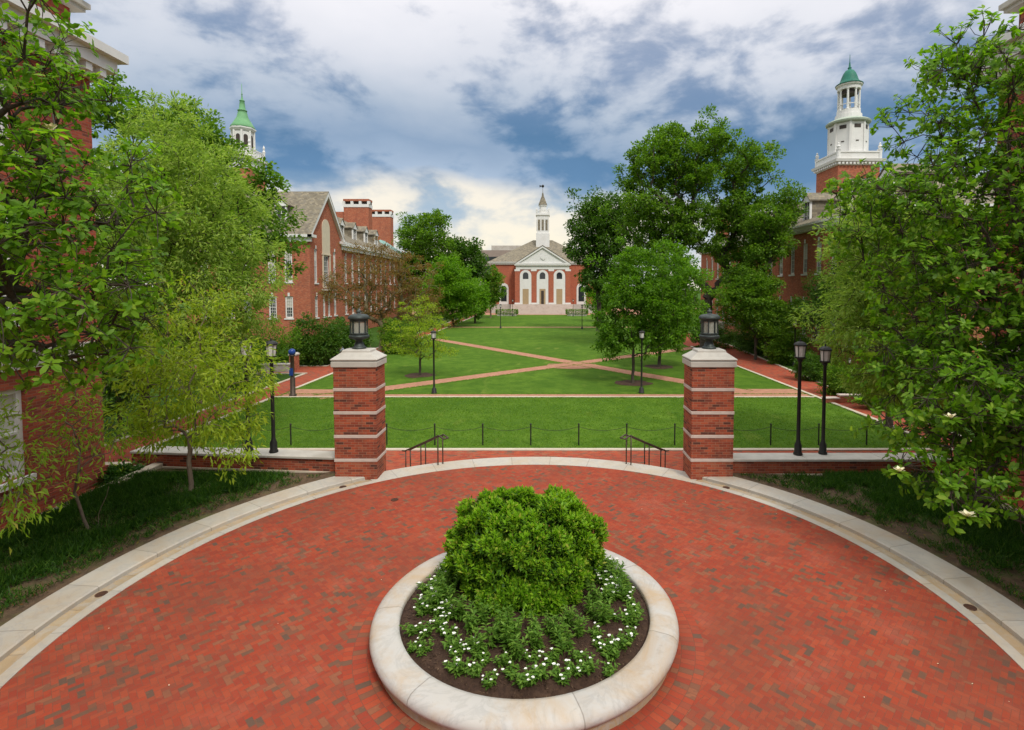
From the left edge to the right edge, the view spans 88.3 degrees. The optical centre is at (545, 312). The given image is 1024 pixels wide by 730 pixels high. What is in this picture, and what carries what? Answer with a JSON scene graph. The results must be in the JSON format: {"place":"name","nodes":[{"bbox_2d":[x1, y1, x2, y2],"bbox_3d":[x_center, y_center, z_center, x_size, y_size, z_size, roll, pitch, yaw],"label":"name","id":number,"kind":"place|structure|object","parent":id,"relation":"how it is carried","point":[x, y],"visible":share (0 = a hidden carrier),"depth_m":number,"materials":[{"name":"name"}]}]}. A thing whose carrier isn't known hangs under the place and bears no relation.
{"place":"outdoors","nodes":[
{"label":"outdoors","id":0,"kind":"place"},
{"bbox_2d":[482,246,519,276],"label":"office block","id":1,"kind":"structure","parent":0,"point":[494,252],"depth_m":184.26,"materials":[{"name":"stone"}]},
{"bbox_2d":[314,346,693,398],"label":"diagonal path","id":2,"kind":"structure","parent":0,"point":[421,383],"depth_m":40.21,"materials":[{"name":"brick"}]},
{"bbox_2d":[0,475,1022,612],"bbox_3d":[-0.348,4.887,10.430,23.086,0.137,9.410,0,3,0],"label":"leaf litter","id":3,"kind":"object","parent":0,"point":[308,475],"visible":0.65,"depth_m":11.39,"materials":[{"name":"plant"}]},
{"bbox_2d":[0,465,1023,729],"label":"plaza","id":4,"kind":"structure","parent":0,"point":[804,625],"depth_m":8.63,"materials":[{"name":"brick"}]},
{"bbox_2d":[0,476,1023,688],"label":"kerb","id":5,"kind":"structure","parent":4,"relation":"on","point":[19,630],"depth_m":10.32,"materials":[{"name":"stone"}]},
{"bbox_2d":[342,569,704,729],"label":"paving ring","id":6,"kind":"object","parent":4,"relation":"on","point":[373,706],"visible":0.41,"depth_m":7.32,"materials":[{"name":"brick"}]},
{"bbox_2d":[369,549,678,729],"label":"round planter","id":7,"kind":"object","parent":4,"relation":"on","point":[423,694],"visible":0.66,"depth_m":7.06,"materials":[{"name":"stone"}]},
{"bbox_2d":[437,574,459,604],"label":"leafy plant","id":8,"kind":"object","parent":7,"relation":"in","point":[444,587],"visible":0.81,"depth_m":8.52,"materials":[{"name":"green plant"}]},
{"bbox_2d":[445,594,467,622],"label":"leafy plant","id":9,"kind":"object","parent":7,"relation":"in","point":[459,610],"visible":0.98,"depth_m":8.07,"materials":[{"name":"green plant"}]},
{"bbox_2d":[449,655,472,678],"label":"flowering plant","id":10,"kind":"object","parent":7,"relation":"in","point":[461,667],"visible":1,"depth_m":7.04,"materials":[{"name":"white plant"}]},
{"bbox_2d":[463,600,480,634],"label":"leafy plant","id":11,"kind":"object","parent":7,"relation":"in","point":[471,623],"visible":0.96,"depth_m":7.77,"materials":[{"name":"green plant"}]},
{"bbox_2d":[473,595,493,626],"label":"leafy plant","id":12,"kind":"object","parent":7,"relation":"in","point":[483,617],"visible":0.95,"depth_m":7.91,"materials":[{"name":"green plant"}]},
{"bbox_2d":[480,617,502,648],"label":"leafy plant","id":13,"kind":"object","parent":7,"relation":"in","point":[490,638],"visible":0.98,"depth_m":7.50,"materials":[{"name":"green plant"}]},
{"bbox_2d":[498,619,522,649],"bbox_3d":[-0.498,4.546,7.449,0.308,0.478,0.428,1,3,28],"label":"leafy plant","id":14,"kind":"object","parent":7,"relation":"in","point":[506,634],"visible":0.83,"depth_m":7.41,"materials":[{"name":"green plant"}]},
{"bbox_2d":[507,633,530,663],"bbox_3d":[-0.380,4.629,7.228,0.351,0.369,0.290,1,3,28],"label":"leafy plant","id":15,"kind":"object","parent":7,"relation":"in","point":[515,647],"visible":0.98,"depth_m":7.22,"materials":[{"name":"green plant"}]},
{"bbox_2d":[505,670,536,688],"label":"flowering plant","id":16,"kind":"object","parent":7,"relation":"in","point":[521,680],"visible":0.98,"depth_m":6.81,"materials":[{"name":"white plant"}]},
{"bbox_2d":[402,570,646,698],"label":"mulch chips","id":17,"kind":"object","parent":7,"relation":"on","point":[524,644],"visible":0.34,"depth_m":7.46,"materials":[{"name":"wood"}]},
{"bbox_2d":[441,484,609,618],"bbox_3d":[-0.324,3.891,9.135,2.942,1.732,2.430,0,3,0],"label":"mounded shrub","id":18,"kind":"object","parent":7,"relation":"on","point":[492,532],"visible":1,"depth_m":8.48,"materials":[{"name":"green plant"}]},
{"bbox_2d":[523,625,545,651],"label":"leafy plant","id":19,"kind":"object","parent":7,"relation":"in","point":[536,642],"visible":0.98,"depth_m":7.42,"materials":[{"name":"green plant"}]},
{"bbox_2d":[549,662,571,685],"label":"flowering plant","id":20,"kind":"object","parent":7,"relation":"in","point":[563,676],"visible":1,"depth_m":6.91,"materials":[{"name":"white plant"}]},
{"bbox_2d":[552,624,576,656],"bbox_3d":[0.250,4.598,7.377,0.362,0.419,0.343,1,3,12],"label":"leafy plant","id":21,"kind":"object","parent":7,"relation":"in","point":[564,644],"visible":1,"depth_m":7.40,"materials":[{"name":"green plant"}]},
{"bbox_2d":[569,607,589,637],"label":"leafy plant","id":22,"kind":"object","parent":7,"relation":"in","point":[579,629],"visible":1,"depth_m":7.67,"materials":[{"name":"green plant"}]},
{"bbox_2d":[583,592,602,620],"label":"leafy plant","id":23,"kind":"object","parent":7,"relation":"in","point":[588,606],"visible":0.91,"depth_m":8.13,"materials":[{"name":"green plant"}]},
{"bbox_2d":[593,597,612,625],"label":"leafy plant","id":24,"kind":"object","parent":7,"relation":"in","point":[603,616],"visible":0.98,"depth_m":7.94,"materials":[{"name":"green plant"}]},
{"bbox_2d":[598,641,619,662],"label":"flowering plant","id":25,"kind":"object","parent":7,"relation":"in","point":[608,655],"visible":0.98,"depth_m":7.33,"materials":[{"name":"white plant"}]},
{"bbox_2d":[611,572,632,599],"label":"leafy plant","id":26,"kind":"object","parent":7,"relation":"in","point":[623,588],"visible":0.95,"depth_m":8.72,"materials":[{"name":"green plant"}]},
{"bbox_2d":[613,628,632,651],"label":"flowering plant","id":27,"kind":"object","parent":7,"relation":"in","point":[624,642],"visible":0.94,"depth_m":7.57,"materials":[{"name":"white plant"}]},
{"bbox_2d":[618,604,643,627],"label":"flowering plant","id":28,"kind":"object","parent":7,"relation":"in","point":[628,619],"visible":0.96,"depth_m":8.07,"materials":[{"name":"white plant"}]},
{"bbox_2d":[100,290,985,444],"bbox_3d":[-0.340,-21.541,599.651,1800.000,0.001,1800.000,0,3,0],"label":"ground","id":29,"kind":"structure","parent":0,"point":[375,344],"depth_m":35.94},
{"bbox_2d":[0,0,128,527],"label":"brick building","id":30,"kind":"structure","parent":29,"relation":"on","point":[111,57],"depth_m":13.46,"materials":[{"name":"brick"}]},
{"bbox_2d":[0,389,36,492],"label":"window","id":31,"kind":"structure","parent":30,"relation":"in","point":[11,394],"depth_m":12.59,"materials":[{"name":"glass"}]},
{"bbox_2d":[101,297,212,424],"bbox_3d":[-20.014,2.181,25.471,6.371,6.664,4.296,0,3,0],"label":"dogwood tree","id":32,"kind":"object","parent":29,"relation":"on","point":[116,399],"visible":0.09,"depth_m":25.32,"materials":[{"name":"green plant"}]},
{"bbox_2d":[93,88,296,435],"bbox_3d":[-15.057,-1.896,22.435,10.052,15.098,7.549,0,3,0],"label":"willow oak","id":33,"kind":"object","parent":29,"relation":"on","point":[172,159],"visible":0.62,"depth_m":21.34,"materials":[{"name":"green plant"}]},
{"bbox_2d":[90,69,309,394],"bbox_3d":[-22.595,-5.091,33.397,16.410,20.522,8.723,1,3,11],"label":"oak tree","id":34,"kind":"object","parent":29,"relation":"on","point":[104,118],"visible":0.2,"depth_m":31.85,"materials":[{"name":"green plant"}]},
{"bbox_2d":[103,366,332,372],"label":"branch walk","id":35,"kind":"structure","parent":29,"relation":"on","point":[315,369],"depth_m":43.14,"materials":[{"name":"brick"}]},
{"bbox_2d":[199,335,267,389],"bbox_3d":[-20.998,3.365,35.488,4.628,4.392,3.459,-1,3,-21],"label":"shrub","id":36,"kind":"object","parent":29,"relation":"on","point":[257,367],"visible":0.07,"depth_m":35.33,"materials":[{"name":"green plant"}]},
{"bbox_2d":[234,318,304,362],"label":"shrub","id":37,"kind":"object","parent":29,"relation":"on","point":[282,345],"visible":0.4,"depth_m":43.05,"materials":[{"name":"green plant"}]},
{"bbox_2d":[155,84,411,342],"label":"brick hall","id":38,"kind":"structure","parent":29,"relation":"on","point":[325,229],"depth_m":67.28,"materials":[{"name":"red brick"}]},
{"bbox_2d":[104,315,473,461],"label":"walk","id":39,"kind":"structure","parent":29,"relation":"on","point":[284,387],"depth_m":28.97,"materials":[{"name":"brick"}]},
{"bbox_2d":[287,389,333,393],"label":"walkway","id":40,"kind":"structure","parent":29,"relation":"on","point":[312,391],"depth_m":34.01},
{"bbox_2d":[288,349,296,395],"bbox_3d":[-15.665,3.694,32.585,0.440,2.950,0.430,0,3,0],"label":"call post","id":41,"kind":"object","parent":40,"relation":"on","point":[291,352],"visible":1,"depth_m":32.48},
{"bbox_2d":[287,311,350,365],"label":"shrub","id":42,"kind":"object","parent":29,"relation":"on","point":[314,352],"visible":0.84,"depth_m":45.43,"materials":[{"name":"green plant"}]},
{"bbox_2d":[329,315,374,351],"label":"shrub","id":43,"kind":"object","parent":29,"relation":"on","point":[350,344],"visible":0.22,"depth_m":48.67,"materials":[{"name":"green plant"}]},
{"bbox_2d":[313,235,456,349],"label":"redbud tree","id":44,"kind":"object","parent":29,"relation":"on","point":[369,299],"visible":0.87,"depth_m":56.17,"materials":[{"name":"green plant"}]},
{"bbox_2d":[392,208,468,319],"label":"oak tree","id":45,"kind":"object","parent":29,"relation":"on","point":[418,238],"visible":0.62,"depth_m":105.15,"materials":[{"name":"green plant"}]},
{"bbox_2d":[442,234,493,318],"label":"oak tree","id":46,"kind":"object","parent":29,"relation":"on","point":[474,254],"visible":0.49,"depth_m":110.49,"materials":[{"name":"green plant"}]},
{"bbox_2d":[281,394,683,395],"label":"walkway","id":47,"kind":"structure","parent":29,"relation":"on","point":[515,394],"depth_m":32.91,"materials":[{"name":"brick"}]},
{"bbox_2d":[115,451,953,470],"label":"walk","id":48,"kind":"structure","parent":29,"relation":"on","point":[396,459],"depth_m":21.04,"materials":[{"name":"brick"}]},
{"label":"steps","id":49,"kind":"structure","parent":48,"relation":"on","visible":0},
{"bbox_2d":[402,434,448,466],"bbox_3d":[-3.954,4.779,17.181,0.218,2.092,2.818,-2,4,-41],"label":"handrail","id":50,"kind":"object","parent":49,"relation":"on","point":[427,441],"visible":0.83,"depth_m":16.96,"materials":[{"name":"metal"}]},
{"bbox_2d":[620,434,668,467],"bbox_3d":[3.274,4.779,17.181,0.218,2.092,2.818,2,4,41],"label":"handrail","id":51,"kind":"object","parent":49,"relation":"on","point":[642,441],"visible":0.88,"depth_m":16.93,"materials":[{"name":"metal"}]},
{"bbox_2d":[412,308,695,314],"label":"court","id":52,"kind":"object","parent":29,"relation":"on","point":[488,312],"depth_m":143.07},
{"bbox_2d":[488,185,594,314],"bbox_3d":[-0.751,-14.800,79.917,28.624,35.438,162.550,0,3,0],"label":"columned hall","id":53,"kind":"structure","parent":52,"relation":"on","point":[540,272],"depth_m":135.86,"materials":[{"name":"brick"}]},
{"bbox_2d":[253,448,933,450],"bbox_3d":[-0.140,5.666,21.761,32.800,0.070,0.240,0,3,0],"label":"stone edging","id":54,"kind":"object","parent":29,"relation":"on","point":[623,449],"visible":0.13,"depth_m":21.67,"materials":[{"name":"stone"}]},
{"bbox_2d":[597,103,794,347],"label":"great oak","id":55,"kind":"object","parent":29,"relation":"on","point":[699,169],"visible":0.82,"depth_m":53.56,"materials":[{"name":"green plant"}]},
{"bbox_2d":[688,319,741,348],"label":"shrub","id":56,"kind":"object","parent":29,"relation":"on","point":[725,340],"visible":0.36,"depth_m":57.78,"materials":[{"name":"green plant"}]},
{"bbox_2d":[731,320,790,354],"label":"shrub","id":57,"kind":"object","parent":29,"relation":"on","point":[745,339],"visible":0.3,"depth_m":53.40,"materials":[{"name":"green plant"}]},
{"bbox_2d":[716,177,810,357],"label":"oak tree","id":58,"kind":"object","parent":29,"relation":"on","point":[765,228],"visible":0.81,"depth_m":49.18,"materials":[{"name":"green plant"}]},
{"bbox_2d":[734,389,809,395],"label":"walkway","id":59,"kind":"structure","parent":29,"relation":"on","point":[756,392],"depth_m":33.69,"materials":[{"name":"brick"}]},
{"bbox_2d":[757,323,814,364],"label":"shrub","id":60,"kind":"object","parent":29,"relation":"on","point":[785,344],"visible":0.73,"depth_m":45.97,"materials":[{"name":"green plant"}]},
{"bbox_2d":[788,351,840,381],"bbox_3d":[19.843,3.988,38.102,3.855,2.520,2.794,-1,3,-13],"label":"shrub","id":61,"kind":"object","parent":29,"relation":"on","point":[814,367],"visible":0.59,"depth_m":37.83,"materials":[{"name":"green plant"}]},
{"bbox_2d":[784,206,862,343],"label":"holly tree","id":62,"kind":"object","parent":29,"relation":"on","point":[814,297],"visible":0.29,"depth_m":42.75,"materials":[{"name":"green plant"}]},
{"bbox_2d":[681,334,970,447],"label":"walk","id":63,"kind":"structure","parent":29,"relation":"on","point":[772,371],"depth_m":41.15,"materials":[{"name":"brick"}]},
{"bbox_2d":[708,270,809,359],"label":"shade tree","id":64,"kind":"object","parent":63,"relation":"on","point":[762,311],"visible":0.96,"depth_m":47.91,"materials":[{"name":"green plant"}]},
{"bbox_2d":[737,365,876,419],"bbox_3d":[16.585,4.998,35.925,0.240,0.070,18.503,0,3,-1],"label":"stone edging","id":65,"kind":"object","parent":63,"relation":"on","point":[847,408],"visible":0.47,"depth_m":32.85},
{"bbox_2d":[814,361,862,395],"bbox_3d":[18.977,4.203,33.063,3.722,2.637,3.062,0,3,0],"label":"shrub","id":66,"kind":"object","parent":29,"relation":"on","point":[834,387],"visible":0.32,"depth_m":32.75,"materials":[{"name":"green plant"}]},
{"bbox_2d":[696,60,994,366],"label":"brick hall","id":67,"kind":"structure","parent":29,"relation":"on","point":[847,128],"depth_m":58.72,"materials":[{"name":"brick"}]},
{"bbox_2d":[787,182,989,427],"bbox_3d":[14.133,0.298,20.733,9.090,10.870,5.938,-1,3,-29],"label":"willow oak","id":68,"kind":"object","parent":29,"relation":"on","point":[852,298],"visible":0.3,"depth_m":19.95,"materials":[{"name":"green plant"}]},
{"bbox_2d":[967,0,1023,497],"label":"brick building","id":69,"kind":"structure","parent":29,"relation":"on","point":[1008,6],"depth_m":14.14,"materials":[{"name":"brick"}]},
{"bbox_2d":[157,315,929,448],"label":"lawn","id":70,"kind":"structure","parent":0,"point":[566,337],"depth_m":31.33,"materials":[{"name":"green plant"}]},
{"bbox_2d":[377,317,417,353],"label":"shrub","id":71,"kind":"object","parent":70,"relation":"on","point":[388,336],"visible":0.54,"depth_m":53.48,"materials":[{"name":"green plant"}]},
{"bbox_2d":[405,372,435,377],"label":"mulch ring","id":72,"kind":"object","parent":70,"relation":"on","point":[416,375],"visible":0.95,"depth_m":40.18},
{"bbox_2d":[382,295,459,374],"bbox_3d":[-9.516,1.683,40.129,5.470,6.274,4.784,-3,4,-43],"label":"young tree","id":73,"kind":"object","parent":72,"relation":"on","point":[420,340],"visible":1,"depth_m":39.98,"materials":[{"name":"green plant"}]},
{"bbox_2d":[417,253,484,326],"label":"maple tree","id":74,"kind":"object","parent":70,"relation":"on","point":[458,290],"visible":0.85,"depth_m":88.46,"materials":[{"name":"green plant"}]},
{"bbox_2d":[464,276,492,322],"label":"maple tree","id":75,"kind":"object","parent":70,"relation":"on","point":[486,294],"visible":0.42,"depth_m":98.02,"materials":[{"name":"green plant"}]},
{"bbox_2d":[480,264,506,317],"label":"linden tree","id":76,"kind":"object","parent":70,"relation":"on","point":[495,278],"visible":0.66,"depth_m":117.02,"materials":[{"name":"green plant"}]},
{"bbox_2d":[194,423,867,444],"bbox_3d":[-0.625,5.205,22.420,28.714,0.990,0.084,0,3,0],"label":"chain fence","id":77,"kind":"object","parent":70,"relation":"on","point":[290,424],"visible":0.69,"depth_m":22.40,"materials":[{"name":"black metal"}]},
{"bbox_2d":[274,396,814,397],"bbox_3d":[-0.040,5.174,32.260,33.400,0.065,0.220,0,3,0],"label":"stone edging","id":78,"kind":"object","parent":70,"relation":"on","point":[548,396],"visible":0.47,"depth_m":32.27,"materials":[{"name":"stone"}]},
{"bbox_2d":[580,285,613,314],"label":"maple tree","id":79,"kind":"object","parent":70,"relation":"on","point":[606,305],"visible":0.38,"depth_m":104.63,"materials":[{"name":"green plant"}]},
{"bbox_2d":[562,185,648,330],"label":"oak tree","id":80,"kind":"object","parent":70,"relation":"on","point":[601,240],"visible":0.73,"depth_m":79.06,"materials":[{"name":"green plant"}]},
{"bbox_2d":[615,380,652,385],"bbox_3d":[6.137,4.945,37.068,2.550,0.001,2.364,-1,3,-26],"label":"mulch ring","id":81,"kind":"object","parent":70,"relation":"on","point":[629,383],"visible":0.95,"depth_m":36.82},
{"bbox_2d":[583,235,714,382],"bbox_3d":[7.242,-0.250,36.800,9.327,10.453,5.776,0,3,0],"label":"maple tree","id":82,"kind":"object","parent":81,"relation":"on","point":[639,295],"visible":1,"depth_m":36.08,"materials":[{"name":"green plant"}]},
{"bbox_2d":[644,365,672,368],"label":"mulch ring","id":83,"kind":"object","parent":70,"relation":"on","point":[661,367],"visible":0.95,"depth_m":44.78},
{"bbox_2d":[625,241,711,366],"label":"maple tree","id":84,"kind":"object","parent":83,"relation":"on","point":[670,257],"visible":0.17,"depth_m":43.52,"materials":[{"name":"green plant"}]},
{"bbox_2d":[70,0,1018,289],"label":"sky","id":85,"kind":"structure","parent":0,"point":[463,109],"materials":[{"name":"blue"}]},
{"bbox_2d":[431,339,750,393],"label":"diagonal path","id":86,"kind":"structure","parent":0,"point":[678,380],"depth_m":47.18,"materials":[{"name":"brick"}]},
{"bbox_2d":[547,363,597,368],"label":"path crossing","id":87,"kind":"object","parent":86,"relation":"on","point":[576,366],"visible":1,"depth_m":44.75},
{"bbox_2d":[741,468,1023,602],"bbox_3d":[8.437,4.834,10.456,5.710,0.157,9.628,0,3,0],"label":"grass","id":88,"kind":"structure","parent":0,"point":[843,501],"depth_m":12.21,"materials":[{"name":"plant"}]},
{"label":"terrace","id":89,"kind":"structure","parent":0,"visible":0},
{"bbox_2d":[0,468,334,625],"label":"planting bed","id":90,"kind":"object","parent":89,"relation":"on","point":[10,612],"visible":0.31,"depth_m":11.39,"materials":[{"name":"soil"}]},
{"bbox_2d":[0,394,93,554],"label":"sapling","id":91,"kind":"object","parent":90,"relation":"on","point":[11,484],"visible":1,"depth_m":9.95,"materials":[{"name":"green plant"}]},
{"bbox_2d":[11,368,149,528],"bbox_3d":[-10.071,2.938,11.590,2.397,3.896,2.120,-2,3,-39],"label":"sapling","id":92,"kind":"object","parent":90,"relation":"on","point":[72,439],"visible":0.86,"depth_m":11.49,"materials":[{"name":"green plant"}]},
{"bbox_2d":[0,0,200,396],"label":"magnolia tree","id":93,"kind":"object","parent":90,"relation":"on","point":[17,247],"visible":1,"depth_m":8.31,"materials":[{"name":"green plant"}]},
{"bbox_2d":[92,458,146,486],"bbox_3d":[-12.294,4.673,15.233,1.189,0.867,1.435,2,3,39],"label":"shrub","id":94,"kind":"object","parent":90,"relation":"on","point":[115,471],"visible":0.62,"depth_m":15.15,"materials":[{"name":"green plant"}]},
{"bbox_2d":[0,467,320,617],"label":"grass","id":95,"kind":"structure","parent":90,"relation":"on","point":[113,543],"depth_m":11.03,"materials":[{"name":"plant"}]},
{"bbox_2d":[97,270,289,490],"bbox_3d":[-9.109,1.821,13.570,4.920,5.939,3.425,2,3,31],"label":"maple","id":96,"kind":"object","parent":90,"relation":"on","point":[188,402],"visible":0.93,"depth_m":13.46,"materials":[{"name":"green plant"}]},
{"bbox_2d":[130,446,334,472],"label":"garden wall","id":97,"kind":"structure","parent":89,"relation":"on","point":[301,461],"depth_m":15.84,"materials":[{"name":"brick"}]},
{"bbox_2d":[239,338,253,451],"bbox_3d":[-9.059,2.494,15.994,0.358,3.470,0.358,-1,3,-22],"label":"street lamp","id":98,"kind":"object","parent":97,"relation":"on","point":[246,378],"visible":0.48,"depth_m":15.95,"materials":[{"name":"black metal"}]},
{"bbox_2d":[265,338,278,452],"bbox_3d":[-8.245,2.499,15.889,0.358,3.470,0.358,1,3,22],"label":"street lamp","id":99,"kind":"object","parent":97,"relation":"on","point":[273,446],"visible":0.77,"depth_m":15.86,"materials":[{"name":"black metal"}]},
{"bbox_2d":[330,348,386,479],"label":"gate pillar","id":100,"kind":"structure","parent":89,"relation":"on","point":[359,411],"depth_m":15.05,"materials":[{"name":"brick"}]},
{"bbox_2d":[348,308,369,348],"bbox_3d":[-5.440,0.463,15.349,0.610,1.180,0.610,0,3,0],"label":"lantern","id":101,"kind":"object","parent":100,"relation":"on","point":[358,320],"visible":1,"depth_m":15.18,"materials":[{"name":"black metal"}]},
{"bbox_2d":[0,480,1023,674],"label":"gutter","id":102,"kind":"object","parent":89,"relation":"on","point":[7,662],"visible":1,"depth_m":9.94,"materials":[{"name":"stone"}]},
{"bbox_2d":[370,457,696,482],"bbox_3d":[-0.340,4.759,16.000,9.898,0.026,2.283,0,3,0],"label":"landing","id":103,"kind":"object","parent":89,"relation":"on","point":[567,461],"visible":0.96,"depth_m":16.29,"materials":[{"name":"stone"}]},
{"bbox_2d":[682,348,737,479],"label":"gate pillar","id":104,"kind":"structure","parent":89,"relation":"on","point":[708,426],"depth_m":15.05,"materials":[{"name":"brick"}]},
{"bbox_2d":[699,308,719,348],"bbox_3d":[4.780,0.463,15.349,0.610,1.180,0.610,0,3,0],"label":"lantern","id":105,"kind":"object","parent":104,"relation":"on","point":[709,320],"visible":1,"depth_m":15.18,"materials":[{"name":"black metal"}]},
{"bbox_2d":[733,453,958,475],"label":"garden wall","id":106,"kind":"structure","parent":89,"relation":"on","point":[773,463],"depth_m":15.38,"materials":[{"name":"brick"}]},
{"bbox_2d":[793,339,806,455],"bbox_3d":[7.547,2.510,15.651,0.358,3.470,0.358,-1,3,-22],"label":"street lamp","id":107,"kind":"object","parent":106,"relation":"on","point":[800,346],"visible":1,"depth_m":15.61,"materials":[{"name":"black metal"}]},
{"bbox_2d":[818,344,831,454],"bbox_3d":[8.331,2.585,15.728,0.342,3.314,0.342,1,3,22],"label":"street lamp","id":108,"kind":"object","parent":106,"relation":"on","point":[825,353],"visible":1,"depth_m":15.69,"materials":[{"name":"black metal"}]},
{"bbox_2d":[733,473,1023,608],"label":"planting bed","id":109,"kind":"object","parent":89,"relation":"on","point":[950,558],"visible":0.36,"depth_m":11.65,"materials":[{"name":"soil"}]},
{"bbox_2d":[811,4,1023,535],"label":"magnolia tree","id":110,"kind":"object","parent":109,"relation":"on","point":[998,437],"visible":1,"depth_m":11.13,"materials":[{"name":"green plant"}]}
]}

